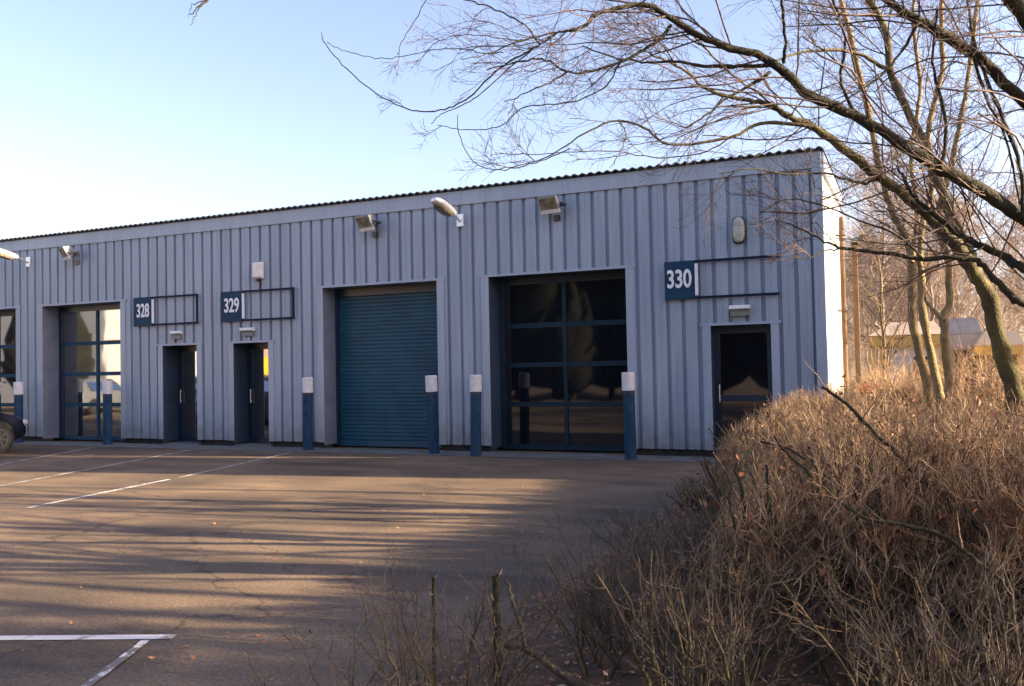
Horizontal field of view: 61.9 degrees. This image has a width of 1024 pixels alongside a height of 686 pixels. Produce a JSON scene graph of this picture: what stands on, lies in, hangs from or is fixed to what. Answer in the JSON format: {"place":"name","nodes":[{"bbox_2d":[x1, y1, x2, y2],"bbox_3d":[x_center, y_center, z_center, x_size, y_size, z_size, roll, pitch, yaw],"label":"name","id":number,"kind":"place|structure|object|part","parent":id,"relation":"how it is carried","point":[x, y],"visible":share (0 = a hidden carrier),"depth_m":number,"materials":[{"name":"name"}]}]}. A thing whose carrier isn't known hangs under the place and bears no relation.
{"place":"outdoors","nodes":[
{"label":"outdoors","id":0,"kind":"place"},
{"bbox_2d":[0,0,1023,360],"label":"sky","id":1,"kind":"structure","parent":0,"point":[113,113],"materials":[{"name":"blue"}]},
{"bbox_2d":[54,359,1023,454],"bbox_3d":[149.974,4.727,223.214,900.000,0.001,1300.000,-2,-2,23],"label":"ground","id":2,"kind":"structure","parent":0,"point":[500,449],"depth_m":17.14,"materials":[{"name":"grey concrete"}]},
{"bbox_2d":[0,444,719,685],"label":"yard","id":3,"kind":"structure","parent":2,"relation":"on","point":[154,562],"depth_m":7.64,"materials":[{"name":"grey asphalt"}]},
{"bbox_2d":[0,412,27,453],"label":"parked car","id":4,"kind":"object","parent":3,"relation":"on","point":[12,428],"visible":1,"depth_m":17.63,"materials":[{"name":"black paint"}]},
{"bbox_2d":[0,447,93,464],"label":"parking line","id":5,"kind":"object","parent":3,"relation":"on","point":[44,456],"visible":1,"depth_m":16.66,"materials":[{"name":"paint"}]},
{"bbox_2d":[0,634,176,639],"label":"parking line","id":6,"kind":"object","parent":3,"relation":"on","point":[74,637],"visible":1,"depth_m":5.13,"materials":[{"name":"paint"}]},
{"bbox_2d":[0,450,188,485],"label":"parking line","id":7,"kind":"object","parent":3,"relation":"on","point":[87,469],"visible":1,"depth_m":14.22,"materials":[{"name":"paint"}]},
{"bbox_2d":[25,479,169,507],"bbox_3d":[-5.446,1.997,11.455,0.080,0.001,2.571,-2,-2,16],"label":"parking line","id":8,"kind":"object","parent":3,"relation":"on","point":[97,493],"visible":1,"depth_m":11.32,"materials":[{"name":"paint"}]},
{"bbox_2d":[81,640,149,685],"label":"parking line","id":9,"kind":"object","parent":3,"relation":"on","point":[113,664],"visible":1,"depth_m":4.64,"materials":[{"name":"paint"}]},
{"bbox_2d":[181,452,291,476],"bbox_3d":[-4.648,2.070,14.677,0.075,0.001,3.675,-1,-2,12],"label":"parking line","id":10,"kind":"object","parent":3,"relation":"on","point":[233,465],"visible":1,"depth_m":14.38,"materials":[{"name":"paint"}]},
{"bbox_2d":[13,441,716,461],"bbox_3d":[-23.292,2.732,25.284,58.680,0.001,0.780,-2,-2,23],"label":"apron","id":11,"kind":"object","parent":2,"relation":"on","point":[516,454],"depth_m":16.28,"materials":[{"name":"concrete"}]},
{"bbox_2d":[13,382,23,442],"bbox_3d":[-11.767,1.651,20.376,0.230,1.443,0.230,-2,-2,3],"label":"bollard","id":12,"kind":"object","parent":11,"relation":"on","point":[18,390],"visible":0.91,"depth_m":20.30,"materials":[{"name":"blue metal"}]},
{"bbox_2d":[102,380,112,444],"bbox_3d":[-9.101,1.566,19.225,0.230,1.443,0.230,-3,-2,43],"label":"bollard","id":13,"kind":"object","parent":11,"relation":"on","point":[107,389],"visible":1,"depth_m":19.14,"materials":[{"name":"blue metal"}]},
{"bbox_2d":[302,377,313,449],"bbox_3d":[-4.046,1.402,16.931,0.230,1.443,0.230,0,-1,-7],"label":"bollard","id":14,"kind":"object","parent":11,"relation":"on","point":[307,387],"visible":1,"depth_m":16.85,"materials":[{"name":"blue metal"}]},
{"bbox_2d":[425,375,439,453],"bbox_3d":[-1.465,1.319,15.757,0.230,1.443,0.230,-3,-1,33],"label":"bollard","id":15,"kind":"object","parent":11,"relation":"on","point":[432,407],"visible":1,"depth_m":15.67,"materials":[{"name":"blue metal"}]},
{"bbox_2d":[469,375,481,455],"bbox_3d":[-0.646,1.288,15.242,0.230,1.443,0.230,0,-1,-17],"label":"bollard","id":16,"kind":"object","parent":11,"relation":"on","point":[475,411],"visible":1,"depth_m":15.16,"materials":[{"name":"blue metal"}]},
{"bbox_2d":[621,372,637,459],"bbox_3d":[1.948,1.207,14.166,0.230,1.443,0.230,-2,-2,23],"label":"bollard","id":17,"kind":"object","parent":11,"relation":"on","point":[628,383],"visible":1,"depth_m":14.08,"materials":[{"name":"blue metal"}]},
{"bbox_2d":[0,146,848,456],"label":"industrial unit","id":18,"kind":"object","parent":2,"relation":"on","point":[546,328],"visible":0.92,"depth_m":16.30,"materials":[{"name":"paint"}]},
{"bbox_3d":[-13.149,0.808,21.889,2.600,3.235,0.080,-2,-2,23],"label":"glazed door","id":19,"kind":"part","parent":18,"relation":"part of","materials":[{"name":"blue paint"}]},
{"bbox_2d":[0,248,30,266],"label":"wall lantern","id":20,"kind":"object","parent":18,"relation":"attached to","point":[6,255],"depth_m":20.32,"materials":[{"name":"silver metal"}]},
{"bbox_2d":[58,246,78,264],"bbox_3d":[-10.373,-2.058,20.015,0.404,0.420,0.460,0,-2,-45],"label":"floodlight","id":21,"kind":"object","parent":18,"relation":"attached to","point":[67,252],"visible":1,"depth_m":19.91,"materials":[{"name":"grey metal"}]},
{"bbox_3d":[-9.936,0.706,20.504,2.560,3.235,0.080,-2,-2,23],"label":"glazed door","id":22,"kind":"part","parent":18,"relation":"part of","materials":[{"name":"blue paint"}]},
{"bbox_2d":[133,294,198,326],"bbox_3d":[-7.701,-0.723,18.996,1.880,0.650,0.083,-2,-2,23],"label":"unit sign","id":23,"kind":"object","parent":18,"relation":"attached to","point":[143,311],"visible":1,"depth_m":19.16,"materials":[{"name":"metal"}]},
{"bbox_2d":[169,331,182,338],"bbox_3d":[-7.410,-0.180,18.848,0.300,0.175,0.104,-2,-2,23],"label":"door light","id":24,"kind":"object","parent":18,"relation":"attached to","point":[176,334],"visible":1,"depth_m":18.82,"materials":[{"name":"white plastic"}]},
{"bbox_3d":[-7.220,1.150,19.078,0.990,2.188,0.510,-2,-2,23],"label":"entrance door","id":25,"kind":"part","parent":18,"relation":"part of","materials":[{"name":"blue paint"}]},
{"bbox_2d":[239,327,254,335],"bbox_3d":[-5.602,-0.237,18.068,0.340,0.175,0.104,-2,-2,23],"label":"door light","id":26,"kind":"object","parent":18,"relation":"attached to","point":[249,331],"visible":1,"depth_m":18.04,"materials":[{"name":"white plastic"}]},
{"bbox_3d":[-5.411,1.092,18.299,0.930,2.188,0.510,-2,-2,23],"label":"entrance door","id":27,"kind":"part","parent":18,"relation":"part of","materials":[{"name":"blue paint"}]},
{"bbox_2d":[221,287,294,321],"bbox_3d":[-5.361,-0.797,17.987,1.920,0.650,0.083,-2,-2,23],"label":"unit sign","id":28,"kind":"object","parent":18,"relation":"attached to","point":[232,307],"visible":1,"depth_m":18.15,"materials":[{"name":"metal"}]},
{"bbox_2d":[252,262,263,288],"bbox_3d":[-5.358,-1.408,17.988,0.260,0.590,0.096,-2,-2,23],"label":"alarm box","id":29,"kind":"object","parent":18,"relation":"attached to","point":[257,271],"visible":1,"depth_m":17.95,"materials":[{"name":"white plastic"}]},
{"bbox_2d":[354,214,381,237],"bbox_3d":[-2.807,-2.299,16.743,0.460,0.420,0.404,-2,-2,37],"label":"floodlight","id":30,"kind":"object","parent":18,"relation":"attached to","point":[366,222],"visible":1,"depth_m":16.65,"materials":[{"name":"grey metal"}]},
{"bbox_2d":[431,197,463,226],"bbox_3d":[-1.184,-2.402,15.689,0.260,0.384,1.047,-2,-2,23],"label":"wall lantern","id":31,"kind":"object","parent":18,"relation":"attached to","point":[443,207],"depth_m":15.49,"materials":[{"name":"silver metal"}]},
{"bbox_2d":[537,195,565,220],"bbox_3d":[0.712,-2.410,15.223,0.460,0.420,0.404,-2,-2,33],"label":"floodlight","id":32,"kind":"object","parent":18,"relation":"attached to","point":[548,204],"visible":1,"depth_m":15.13,"materials":[{"name":"grey metal"}]},
{"bbox_3d":[0.992,0.359,15.793,2.630,3.235,0.080,-2,-2,23],"label":"glazed door","id":33,"kind":"part","parent":18,"relation":"part of","materials":[{"name":"blue paint"}]},
{"bbox_2d":[664,254,779,299],"bbox_3d":[3.465,-1.078,14.182,1.870,0.650,0.083,-2,-2,23],"label":"unit sign","id":34,"kind":"object","parent":18,"relation":"attached to","point":[681,280],"visible":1,"depth_m":14.37,"materials":[{"name":"metal"}]},
{"bbox_2d":[732,216,745,243],"bbox_3d":[3.730,-1.862,14.059,0.220,0.450,0.130,-2,-2,23],"label":"bulkhead light","id":35,"kind":"object","parent":18,"relation":"attached to","point":[739,234],"visible":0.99,"depth_m":14.02,"materials":[{"name":"grey plastic"}]},
{"bbox_2d":[729,305,750,315],"bbox_3d":[3.742,-0.535,14.040,0.340,0.175,0.104,-2,-2,23],"label":"door light","id":36,"kind":"object","parent":18,"relation":"attached to","point":[735,310],"visible":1,"depth_m":14.02,"materials":[{"name":"white plastic"}]},
{"bbox_3d":[3.848,0.795,14.198,0.970,2.188,0.310,-2,-2,23],"label":"entrance door","id":37,"kind":"part","parent":18,"relation":"part of","materials":[{"name":"blue paint"}]},
{"bbox_2d":[423,389,1023,685],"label":"planting bed","id":38,"kind":"object","parent":2,"relation":"on","point":[595,677],"visible":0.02,"depth_m":4.46,"materials":[{"name":"soil"}]},
{"bbox_2d":[237,591,442,685],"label":"shrub","id":39,"kind":"object","parent":38,"relation":"on","point":[353,672],"visible":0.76,"depth_m":3.67,"materials":[{"name":"brown plant"}]},
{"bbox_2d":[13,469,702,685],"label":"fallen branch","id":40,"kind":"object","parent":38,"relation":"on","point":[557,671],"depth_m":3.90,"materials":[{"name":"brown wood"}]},
{"bbox_2d":[274,534,576,685],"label":"shrub","id":41,"kind":"object","parent":38,"relation":"on","point":[476,626],"visible":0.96,"depth_m":3.77,"materials":[{"name":"brown plant"}]},
{"bbox_2d":[427,575,437,685],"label":"stake","id":42,"kind":"object","parent":38,"relation":"on","point":[433,605],"visible":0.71,"depth_m":3.99,"materials":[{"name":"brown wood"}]},
{"bbox_2d":[484,569,501,685],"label":"stake","id":43,"kind":"object","parent":38,"relation":"on","point":[496,601],"visible":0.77,"depth_m":3.88,"materials":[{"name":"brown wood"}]},
{"bbox_2d":[188,0,1023,330],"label":"bare tree","id":44,"kind":"object","parent":38,"relation":"on","point":[956,176],"visible":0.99,"depth_m":5.24,"materials":[{"name":"brown plant"}]},
{"bbox_2d":[506,501,744,685],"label":"shrub","id":45,"kind":"object","parent":38,"relation":"on","point":[582,605],"visible":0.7,"depth_m":4.41,"materials":[{"name":"brown plant"}]},
{"bbox_2d":[572,485,772,596],"bbox_3d":[1.209,1.395,6.124,1.444,0.666,2.180,-2,-2,23],"label":"shrub","id":46,"kind":"object","parent":38,"relation":"on","point":[660,543],"visible":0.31,"depth_m":5.92,"materials":[{"name":"brown plant"}]},
{"bbox_2d":[663,470,722,512],"bbox_3d":[2.095,1.558,9.037,0.956,0.469,1.428,-2,-2,23],"label":"shrub","id":47,"kind":"object","parent":38,"relation":"on","point":[696,494],"visible":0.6,"depth_m":8.97,"materials":[{"name":"brown plant"}]},
{"bbox_2d":[411,476,1023,685],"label":"leaf litter","id":48,"kind":"object","parent":38,"relation":"on","point":[607,670],"visible":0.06,"depth_m":4.66,"materials":[{"name":"brown plant"}]},
{"bbox_2d":[448,0,1023,445],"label":"bare tree","id":49,"kind":"object","parent":38,"relation":"on","point":[1008,370],"visible":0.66,"depth_m":6.30,"materials":[{"name":"brown plant"}]},
{"bbox_2d":[574,494,898,685],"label":"shrub","id":50,"kind":"object","parent":38,"relation":"on","point":[727,666],"visible":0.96,"depth_m":3.54,"materials":[{"name":"brown plant"}]},
{"bbox_2d":[536,540,1018,685],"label":"leaf litter","id":51,"kind":"object","parent":38,"relation":"on","point":[605,673],"visible":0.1,"depth_m":4.14,"materials":[{"name":"brown plant"}]},
{"bbox_2d":[678,372,1023,685],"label":"clipped hedge","id":52,"kind":"object","parent":38,"relation":"on","point":[985,485],"visible":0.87,"depth_m":4.25,"materials":[{"name":"brown plant"}]},
{"bbox_2d":[697,463,783,680],"bbox_3d":[1.061,1.148,4.163,0.338,1.078,0.408,0,-2,-25],"label":"loose branch","id":53,"kind":"object","parent":52,"relation":"in","point":[747,539],"visible":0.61,"depth_m":4.16,"materials":[{"name":"brown plant"}]},
{"bbox_2d":[701,484,815,674],"bbox_3d":[1.279,1.196,4.332,0.295,0.938,0.537,0,-2,-38],"label":"loose branch","id":54,"kind":"object","parent":52,"relation":"in","point":[813,656],"visible":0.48,"depth_m":4.28,"materials":[{"name":"brown plant"}]},
{"bbox_2d":[727,464,840,685],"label":"loose branch","id":55,"kind":"object","parent":52,"relation":"in","point":[823,665],"visible":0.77,"depth_m":4.04,"materials":[{"name":"brown plant"}]},
{"bbox_2d":[743,415,957,614],"bbox_3d":[1.587,0.807,4.109,0.960,0.901,0.262,-2,-2,23],"label":"loose branch","id":56,"kind":"object","parent":52,"relation":"in","point":[910,543],"visible":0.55,"depth_m":4.07,"materials":[{"name":"brown plant"}]},
{"bbox_2d":[841,449,895,685],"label":"loose branch","id":57,"kind":"object","parent":52,"relation":"in","point":[857,587],"visible":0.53,"depth_m":4.03,"materials":[{"name":"brown plant"}]},
{"bbox_2d":[755,426,1023,600],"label":"loose branch","id":58,"kind":"object","parent":52,"relation":"in","point":[969,554],"visible":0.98,"depth_m":3.73,"materials":[{"name":"brown plant"}]},
{"bbox_2d":[802,357,1022,567],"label":"loose branch","id":59,"kind":"object","parent":52,"relation":"in","point":[858,416],"visible":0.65,"depth_m":4.19,"materials":[{"name":"brown plant"}]},
{"bbox_2d":[905,423,978,539],"bbox_3d":[2.259,0.709,4.481,0.363,0.567,0.518,-2,-2,17],"label":"loose branch","id":60,"kind":"object","parent":52,"relation":"in","point":[933,459],"visible":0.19,"depth_m":4.44,"materials":[{"name":"brown plant"}]},
{"bbox_2d":[850,242,860,383],"bbox_3d":[8.368,-0.232,20.703,0.180,4.420,0.180,-2,-2,23],"label":"timber post","id":61,"kind":"object","parent":38,"relation":"on","point":[856,327],"visible":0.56,"depth_m":20.66,"materials":[{"name":"brown wood"}]},
{"bbox_2d":[775,0,983,418],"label":"slender tree","id":62,"kind":"object","parent":38,"relation":"on","point":[924,372],"visible":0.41,"depth_m":8.17,"materials":[{"name":"beige plant"}]},
{"bbox_2d":[845,199,936,378],"bbox_3d":[12.307,-1.362,28.376,3.604,6.945,3.177,-4,-3,23],"label":"bare tree","id":63,"kind":"object","parent":38,"relation":"on","point":[883,331],"visible":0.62,"depth_m":28.19,"materials":[{"name":"beige plant"}]},
{"bbox_2d":[775,513,1023,685],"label":"shrub","id":64,"kind":"object","parent":38,"relation":"on","point":[945,653],"visible":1,"depth_m":3.24,"materials":[{"name":"brown plant"}]},
{"bbox_2d":[835,335,1023,406],"bbox_3d":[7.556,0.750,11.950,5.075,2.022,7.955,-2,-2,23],"label":"scrub","id":65,"kind":"object","parent":38,"relation":"on","point":[984,370],"visible":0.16,"depth_m":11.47,"materials":[{"name":"brown plant"}]},
{"bbox_2d":[853,0,1023,417],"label":"slender tree","id":66,"kind":"object","parent":38,"relation":"on","point":[931,357],"visible":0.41,"depth_m":7.73,"materials":[{"name":"beige plant"}]},
{"bbox_2d":[859,0,1022,404],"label":"slender tree","id":67,"kind":"object","parent":38,"relation":"on","point":[942,317],"visible":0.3,"depth_m":8.54,"materials":[{"name":"beige plant"}]},
{"bbox_2d":[985,85,1023,239],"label":"bare tree","id":68,"kind":"object","parent":38,"relation":"on","point":[1007,221],"visible":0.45,"depth_m":18.55,"materials":[{"name":"brown plant"}]},
{"bbox_2d":[844,218,874,324],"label":"bare tree","id":69,"kind":"object","parent":2,"relation":"on","point":[847,234],"visible":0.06,"depth_m":67.49,"materials":[{"name":"brown plant"}]},
{"bbox_2d":[846,280,872,353],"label":"bare tree","id":70,"kind":"object","parent":2,"relation":"on","point":[853,326],"visible":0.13,"depth_m":76.69,"materials":[{"name":"brown plant"}]},
{"bbox_2d":[846,242,876,373],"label":"bare tree","id":71,"kind":"object","parent":2,"relation":"on","point":[860,301],"visible":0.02,"depth_m":91.43,"materials":[{"name":"brown plant"}]},
{"bbox_2d":[845,246,879,371],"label":"bare tree","id":72,"kind":"object","parent":2,"relation":"on","point":[864,327],"visible":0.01,"depth_m":85.48,"materials":[{"name":"brown plant"}]},
{"bbox_2d":[845,248,897,350],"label":"bare tree","id":73,"kind":"object","parent":2,"relation":"on","point":[853,310],"visible":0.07,"depth_m":69.55,"materials":[{"name":"brown plant"}]},
{"bbox_2d":[845,226,903,371],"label":"bare tree","id":74,"kind":"object","parent":2,"relation":"on","point":[867,297],"visible":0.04,"depth_m":79.55,"materials":[{"name":"brown plant"}]},
{"bbox_2d":[845,214,907,378],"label":"bare tree","id":75,"kind":"object","parent":2,"relation":"on","point":[848,333],"visible":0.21,"depth_m":58.95,"materials":[{"name":"brown plant"}]},
{"bbox_2d":[836,130,941,381],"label":"bare tree","id":76,"kind":"object","parent":2,"relation":"on","point":[865,272],"visible":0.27,"depth_m":50.42,"materials":[{"name":"brown plant"}]},
{"bbox_2d":[872,267,906,332],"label":"bare tree","id":77,"kind":"object","parent":2,"relation":"on","point":[890,296],"visible":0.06,"depth_m":69.54,"materials":[{"name":"brown plant"}]},
{"bbox_2d":[846,182,945,348],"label":"bare tree","id":78,"kind":"object","parent":2,"relation":"on","point":[870,256],"visible":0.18,"depth_m":53.50,"materials":[{"name":"brown plant"}]},
{"bbox_2d":[868,321,942,388],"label":"pavilion","id":79,"kind":"structure","parent":2,"relation":"on","point":[935,330],"depth_m":37.89,"materials":[{"name":"beige glass"}]},
{"bbox_2d":[914,357,927,380],"bbox_3d":[18.105,1.176,37.645,0.701,1.147,0.029,-2,-2,23],"label":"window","id":80,"kind":"structure","parent":79,"relation":"in","point":[914,357],"depth_m":37.73,"materials":[{"name":"glass"}]},
{"bbox_2d":[870,258,958,323],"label":"bare tree","id":81,"kind":"object","parent":2,"relation":"on","point":[890,301],"depth_m":71.08,"materials":[{"name":"brown plant"}]},
{"bbox_2d":[871,235,991,323],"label":"bare tree","id":82,"kind":"object","parent":2,"relation":"on","point":[962,296],"visible":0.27,"depth_m":49.76,"materials":[{"name":"brown plant"}]},
{"bbox_2d":[873,184,990,350],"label":"bare tree","id":83,"kind":"object","parent":2,"relation":"on","point":[930,295],"visible":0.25,"depth_m":46.53,"materials":[{"name":"brown plant"}]},
{"bbox_2d":[847,330,1023,384],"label":"scrub","id":84,"kind":"object","parent":2,"relation":"on","point":[850,362],"visible":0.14,"depth_m":52.88,"materials":[{"name":"brown plant"}]},
{"bbox_2d":[886,242,987,322],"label":"bare tree","id":85,"kind":"object","parent":2,"relation":"on","point":[928,312],"visible":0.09,"depth_m":54.86,"materials":[{"name":"brown plant"}]},
{"bbox_2d":[889,221,992,325],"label":"bare tree","id":86,"kind":"object","parent":2,"relation":"on","point":[944,284],"visible":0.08,"depth_m":61.27,"materials":[{"name":"brown plant"}]},
{"bbox_2d":[948,318,981,385],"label":"shed","id":87,"kind":"structure","parent":2,"relation":"on","point":[970,332],"depth_m":41.20,"materials":[{"name":"grey metal"}]},
{"bbox_2d":[924,191,1006,317],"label":"bare tree","id":88,"kind":"object","parent":2,"relation":"on","point":[974,297],"visible":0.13,"depth_m":62.31,"materials":[{"name":"brown plant"}]},
{"bbox_2d":[945,264,988,327],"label":"bare tree","id":89,"kind":"object","parent":2,"relation":"on","point":[969,296],"visible":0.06,"depth_m":91.69,"materials":[{"name":"brown plant"}]},
{"bbox_2d":[927,204,1023,338],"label":"bare tree","id":90,"kind":"object","parent":2,"relation":"on","point":[1004,312],"visible":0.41,"depth_m":46.79,"materials":[{"name":"brown plant"}]},
{"bbox_2d":[953,273,1001,331],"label":"bare tree","id":91,"kind":"object","parent":2,"relation":"on","point":[973,302],"visible":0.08,"depth_m":89.42,"materials":[{"name":"brown plant"}]},
{"bbox_2d":[961,263,1023,337],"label":"bare tree","id":92,"kind":"object","parent":2,"relation":"on","point":[1003,310],"visible":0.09,"depth_m":77.48,"materials":[{"name":"brown plant"}]},
{"bbox_2d":[966,286,1023,339],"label":"bare tree","id":93,"kind":"object","parent":2,"relation":"on","point":[1004,319],"visible":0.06,"depth_m":83.21,"materials":[{"name":"brown plant"}]},
{"bbox_2d":[972,330,1023,385],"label":"hut","id":94,"kind":"object","parent":2,"relation":"on","point":[1013,337],"visible":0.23,"depth_m":38.90,"materials":[{"name":"beige"}]},
{"bbox_2d":[973,65,1023,313],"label":"bare tree","id":95,"kind":"object","parent":2,"relation":"on","point":[1018,275],"visible":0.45,"depth_m":24.07,"materials":[{"name":"brown plant"}]},
{"bbox_2d":[976,173,1023,322],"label":"bare tree","id":96,"kind":"object","parent":2,"relation":"on","point":[1013,197],"visible":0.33,"depth_m":57.35,"materials":[{"name":"brown plant"}]},
{"bbox_2d":[981,238,1023,325],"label":"bare tree","id":97,"kind":"object","parent":2,"relation":"on","point":[1009,286],"visible":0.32,"depth_m":52.06,"materials":[{"name":"brown plant"}]},
{"bbox_2d":[992,201,1023,332],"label":"bare tree","id":98,"kind":"object","parent":2,"relation":"on","point":[1022,241],"visible":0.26,"depth_m":57.68,"materials":[{"name":"brown plant"}]}
]}

